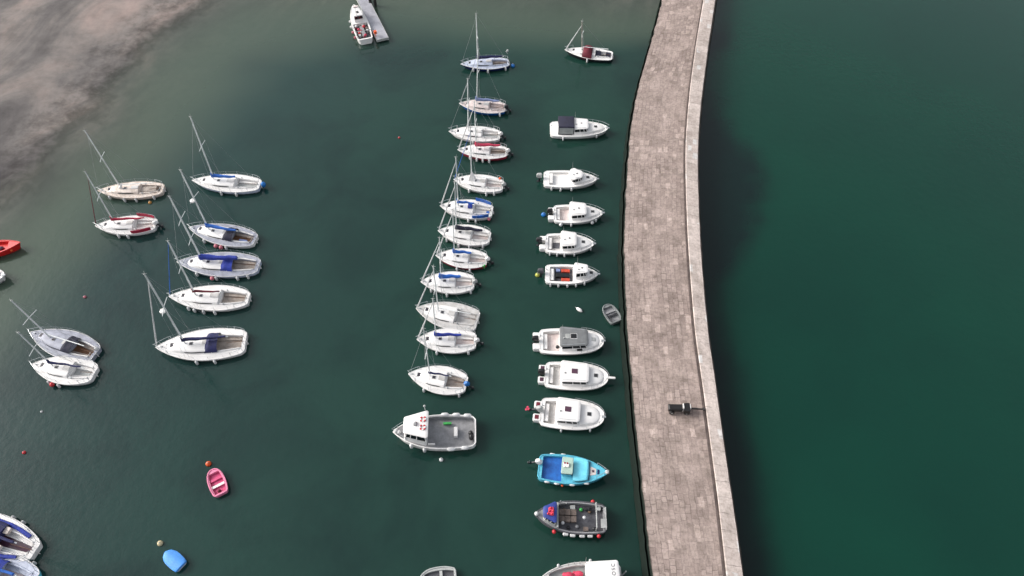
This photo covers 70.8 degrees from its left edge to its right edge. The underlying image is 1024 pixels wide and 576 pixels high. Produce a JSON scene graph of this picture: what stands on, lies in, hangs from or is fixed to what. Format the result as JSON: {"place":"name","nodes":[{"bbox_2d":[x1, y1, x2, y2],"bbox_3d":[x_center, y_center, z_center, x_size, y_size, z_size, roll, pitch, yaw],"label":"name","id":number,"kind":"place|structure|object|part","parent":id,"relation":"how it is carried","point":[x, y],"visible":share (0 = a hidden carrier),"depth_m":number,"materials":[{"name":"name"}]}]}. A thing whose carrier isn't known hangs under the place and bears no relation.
{"place":"outdoors","nodes":[
{"label":"outdoors","id":0,"kind":"place"},
{"bbox_2d":[0,0,659,222],"bbox_3d":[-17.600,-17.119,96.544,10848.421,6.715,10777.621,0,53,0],"label":"seabed","id":1,"kind":"structure","parent":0,"point":[71,71],"depth_m":104.25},
{"bbox_2d":[617,0,743,575],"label":"stone pier","id":2,"kind":"structure","parent":1,"relation":"on","point":[685,511],"depth_m":75.03,"materials":[{"name":"grey stone"}]},
{"bbox_2d":[668,403,704,414],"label":"hand cart","id":3,"kind":"object","parent":2,"relation":"on","point":[686,408],"visible":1,"depth_m":68.15,"materials":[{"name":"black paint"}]},
{"bbox_2d":[0,0,1023,575],"bbox_3d":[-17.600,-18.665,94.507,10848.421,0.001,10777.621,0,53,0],"label":"water","id":4,"kind":"structure","parent":0,"point":[862,198],"depth_m":79.63,"materials":[{"name":"green liquid"}]},
{"bbox_2d":[0,270,5,283],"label":"motor boat","id":5,"kind":"object","parent":4,"relation":"on","point":[2,276],"visible":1,"depth_m":80.47,"materials":[{"name":"white plastic"}]},
{"bbox_2d":[0,240,20,256],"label":"rowing boat","id":6,"kind":"object","parent":4,"relation":"on","point":[7,247],"visible":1,"depth_m":83.16,"materials":[{"name":"red paint"}]},
{"bbox_2d":[0,549,41,575],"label":"sailing boat","id":7,"kind":"object","parent":4,"relation":"on","point":[14,567],"visible":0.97,"depth_m":61.47,"materials":[{"name":"white paint"}]},
{"bbox_2d":[0,513,42,561],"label":"sailing boat","id":8,"kind":"object","parent":4,"relation":"on","point":[21,539],"visible":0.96,"depth_m":62.89,"materials":[{"name":"white plastic"}]},
{"bbox_2d":[9,299,101,360],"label":"sailing boat","id":9,"kind":"object","parent":4,"relation":"on","point":[62,342],"visible":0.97,"depth_m":74.91,"materials":[{"name":"white plastic"}]},
{"bbox_2d":[17,331,99,387],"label":"sailing boat","id":10,"kind":"object","parent":4,"relation":"on","point":[62,370],"visible":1,"depth_m":72.92,"materials":[{"name":"grey plastic"}]},
{"bbox_2d":[84,171,163,238],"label":"sailing boat","id":11,"kind":"object","parent":4,"relation":"on","point":[138,224],"visible":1,"depth_m":84.77,"materials":[{"name":"white plastic"}]},
{"bbox_2d":[83,130,165,201],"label":"sailing boat","id":12,"kind":"object","parent":4,"relation":"on","point":[136,191],"visible":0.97,"depth_m":88.31,"materials":[{"name":"white plastic"}]},
{"bbox_2d":[163,549,186,571],"bbox_3d":[-29.197,23.603,62.336,2.076,0.990,1.300,30,58,21],"label":"dinghy","id":13,"kind":"object","parent":4,"relation":"on","point":[175,561],"visible":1,"depth_m":61.94,"materials":[{"name":"blue plastic"}]},
{"bbox_2d":[143,273,248,364],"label":"sailing boat","id":14,"kind":"object","parent":4,"relation":"on","point":[214,344],"visible":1,"depth_m":74.48,"materials":[{"name":"white plastic"}]},
{"bbox_2d":[166,239,251,314],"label":"sailing boat","id":15,"kind":"object","parent":4,"relation":"on","point":[214,299],"visible":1,"depth_m":78.30,"materials":[{"name":"white plastic"}]},
{"bbox_2d":[168,196,261,280],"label":"sailing boat","id":16,"kind":"object","parent":4,"relation":"on","point":[232,264],"visible":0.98,"depth_m":80.96,"materials":[{"name":"white plastic"}]},
{"bbox_2d":[207,468,227,497],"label":"dinghy","id":17,"kind":"object","parent":4,"relation":"on","point":[217,483],"visible":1,"depth_m":66.31,"materials":[{"name":"pink plastic"}]},
{"bbox_2d":[179,169,258,249],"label":"sailing boat","id":18,"kind":"object","parent":4,"relation":"on","point":[235,236],"visible":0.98,"depth_m":83.80,"materials":[{"name":"white plastic"}]},
{"bbox_2d":[189,116,265,196],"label":"sailing boat","id":19,"kind":"object","parent":4,"relation":"on","point":[235,184],"visible":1,"depth_m":88.99,"materials":[{"name":"grey plastic"}]},
{"bbox_2d":[349,4,372,44],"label":"fishing boat","id":20,"kind":"object","parent":4,"relation":"on","point":[359,22],"visible":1,"depth_m":109.21,"materials":[{"name":"white plastic"}]},
{"bbox_2d":[357,0,388,41],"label":"floating jetty","id":21,"kind":"object","parent":4,"relation":"on","point":[375,23],"visible":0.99,"depth_m":110.77,"materials":[{"name":"grey plastic"}]},
{"bbox_2d":[392,405,475,452],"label":"work boat","id":22,"kind":"object","parent":4,"relation":"on","point":[424,430],"visible":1,"depth_m":68.59,"materials":[{"name":"grey paint"}]},
{"bbox_2d":[421,566,456,575],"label":"dinghy","id":23,"kind":"object","parent":4,"relation":"on","point":[443,571],"visible":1,"depth_m":61.54,"materials":[{"name":"grey plastic"}]},
{"bbox_2d":[408,328,473,397],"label":"sailing boat","id":24,"kind":"object","parent":4,"relation":"on","point":[445,380],"visible":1,"depth_m":72.31,"materials":[{"name":"white plastic"}]},
{"bbox_2d":[416,265,479,331],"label":"sailing boat","id":25,"kind":"object","parent":4,"relation":"on","point":[449,314],"visible":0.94,"depth_m":77.11,"materials":[{"name":"white plastic"}]},
{"bbox_2d":[416,298,483,354],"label":"sailing boat","id":26,"kind":"object","parent":4,"relation":"on","point":[449,341],"visible":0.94,"depth_m":74.98,"materials":[{"name":"white plastic"}]},
{"bbox_2d":[420,237,481,296],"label":"sailing boat","id":27,"kind":"object","parent":4,"relation":"on","point":[458,283],"visible":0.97,"depth_m":79.62,"materials":[{"name":"white plastic"}]},
{"bbox_2d":[437,181,491,248],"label":"sailing boat","id":28,"kind":"object","parent":4,"relation":"on","point":[478,236],"visible":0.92,"depth_m":83.87,"materials":[{"name":"white plastic"}]},
{"bbox_2d":[435,209,493,272],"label":"sailing boat","id":29,"kind":"object","parent":4,"relation":"on","point":[469,259],"visible":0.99,"depth_m":81.75,"materials":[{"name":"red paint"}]},
{"bbox_2d":[439,157,493,222],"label":"sailing boat","id":30,"kind":"object","parent":4,"relation":"on","point":[482,209],"visible":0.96,"depth_m":86.39,"materials":[{"name":"white plastic"}]},
{"bbox_2d":[449,78,505,144],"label":"sailing boat","id":31,"kind":"object","parent":4,"relation":"on","point":[488,134],"visible":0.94,"depth_m":94.67,"materials":[{"name":"grey plastic"}]},
{"bbox_2d":[454,126,509,195],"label":"sailing boat","id":32,"kind":"object","parent":4,"relation":"on","point":[482,184],"visible":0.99,"depth_m":89.06,"materials":[{"name":"white plastic"}]},
{"bbox_2d":[457,101,513,162],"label":"sailing boat","id":33,"kind":"object","parent":4,"relation":"on","point":[493,152],"visible":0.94,"depth_m":92.52,"materials":[{"name":"white paint"}]},
{"bbox_2d":[459,46,511,116],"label":"sailing boat","id":34,"kind":"object","parent":4,"relation":"on","point":[494,107],"visible":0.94,"depth_m":98.01,"materials":[{"name":"white paint"}]},
{"bbox_2d":[461,12,509,72],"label":"sailing boat","id":35,"kind":"object","parent":4,"relation":"on","point":[491,63],"visible":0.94,"depth_m":103.81,"materials":[{"name":"white paint"}]},
{"bbox_2d":[525,397,605,431],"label":"motor boat","id":36,"kind":"object","parent":4,"relation":"on","point":[561,413],"visible":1,"depth_m":69.76,"materials":[{"name":"white plastic"}]},
{"bbox_2d":[536,231,595,256],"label":"motor boat","id":37,"kind":"object","parent":4,"relation":"on","point":[564,243],"visible":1,"depth_m":83.07,"materials":[{"name":"white plastic"}]},
{"bbox_2d":[536,168,598,190],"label":"motor boat","id":38,"kind":"object","parent":4,"relation":"on","point":[573,178],"visible":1,"depth_m":89.53,"materials":[{"name":"white plastic"}]},
{"bbox_2d":[527,453,609,486],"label":"work boat","id":39,"kind":"object","parent":4,"relation":"on","point":[562,469],"visible":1,"depth_m":66.26,"materials":[{"name":"teal paint"}]},
{"bbox_2d":[532,327,605,354],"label":"motor boat","id":40,"kind":"object","parent":4,"relation":"on","point":[567,341],"visible":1,"depth_m":74.86,"materials":[{"name":"white plastic"}]},
{"bbox_2d":[538,261,599,287],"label":"motor boat","id":41,"kind":"object","parent":4,"relation":"on","point":[567,275],"visible":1,"depth_m":80.43,"materials":[{"name":"white plastic"}]},
{"bbox_2d":[534,500,606,537],"bbox_3d":[5.142,20.254,63.826,6.447,2.667,3.456,2,53,1],"label":"fishing boat","id":42,"kind":"object","parent":4,"relation":"on","point":[581,519],"visible":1,"depth_m":63.81,"materials":[{"name":"grey paint"}]},
{"bbox_2d":[547,202,604,226],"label":"motor boat","id":43,"kind":"object","parent":4,"relation":"on","point":[574,213],"visible":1,"depth_m":85.86,"materials":[{"name":"white plastic"}]},
{"bbox_2d":[538,360,615,390],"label":"motor boat","id":44,"kind":"object","parent":4,"relation":"on","point":[570,375],"visible":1,"depth_m":72.29,"materials":[{"name":"white plastic"}]},
{"bbox_2d":[550,116,609,140],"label":"motor boat","id":45,"kind":"object","parent":4,"relation":"on","point":[566,127],"visible":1,"depth_m":94.89,"materials":[{"name":"grey plastic"}]},
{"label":"clear window","id":46,"kind":"part","parent":45,"relation":"part of","materials":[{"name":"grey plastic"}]},
{"bbox_2d":[543,559,626,575],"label":"fishing boat","id":47,"kind":"object","parent":4,"relation":"on","point":[601,568],"visible":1,"depth_m":60.09,"materials":[{"name":"grey plastic"}]},
{"bbox_2d":[565,21,612,62],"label":"sailing boat","id":48,"kind":"object","parent":4,"relation":"on","point":[586,53],"visible":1,"depth_m":105.29,"materials":[{"name":"white paint"}]},
{"bbox_2d":[602,304,620,324],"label":"dinghy","id":49,"kind":"object","parent":4,"relation":"on","point":[611,313],"visible":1,"depth_m":77.78,"materials":[{"name":"grey plastic"}]}
]}

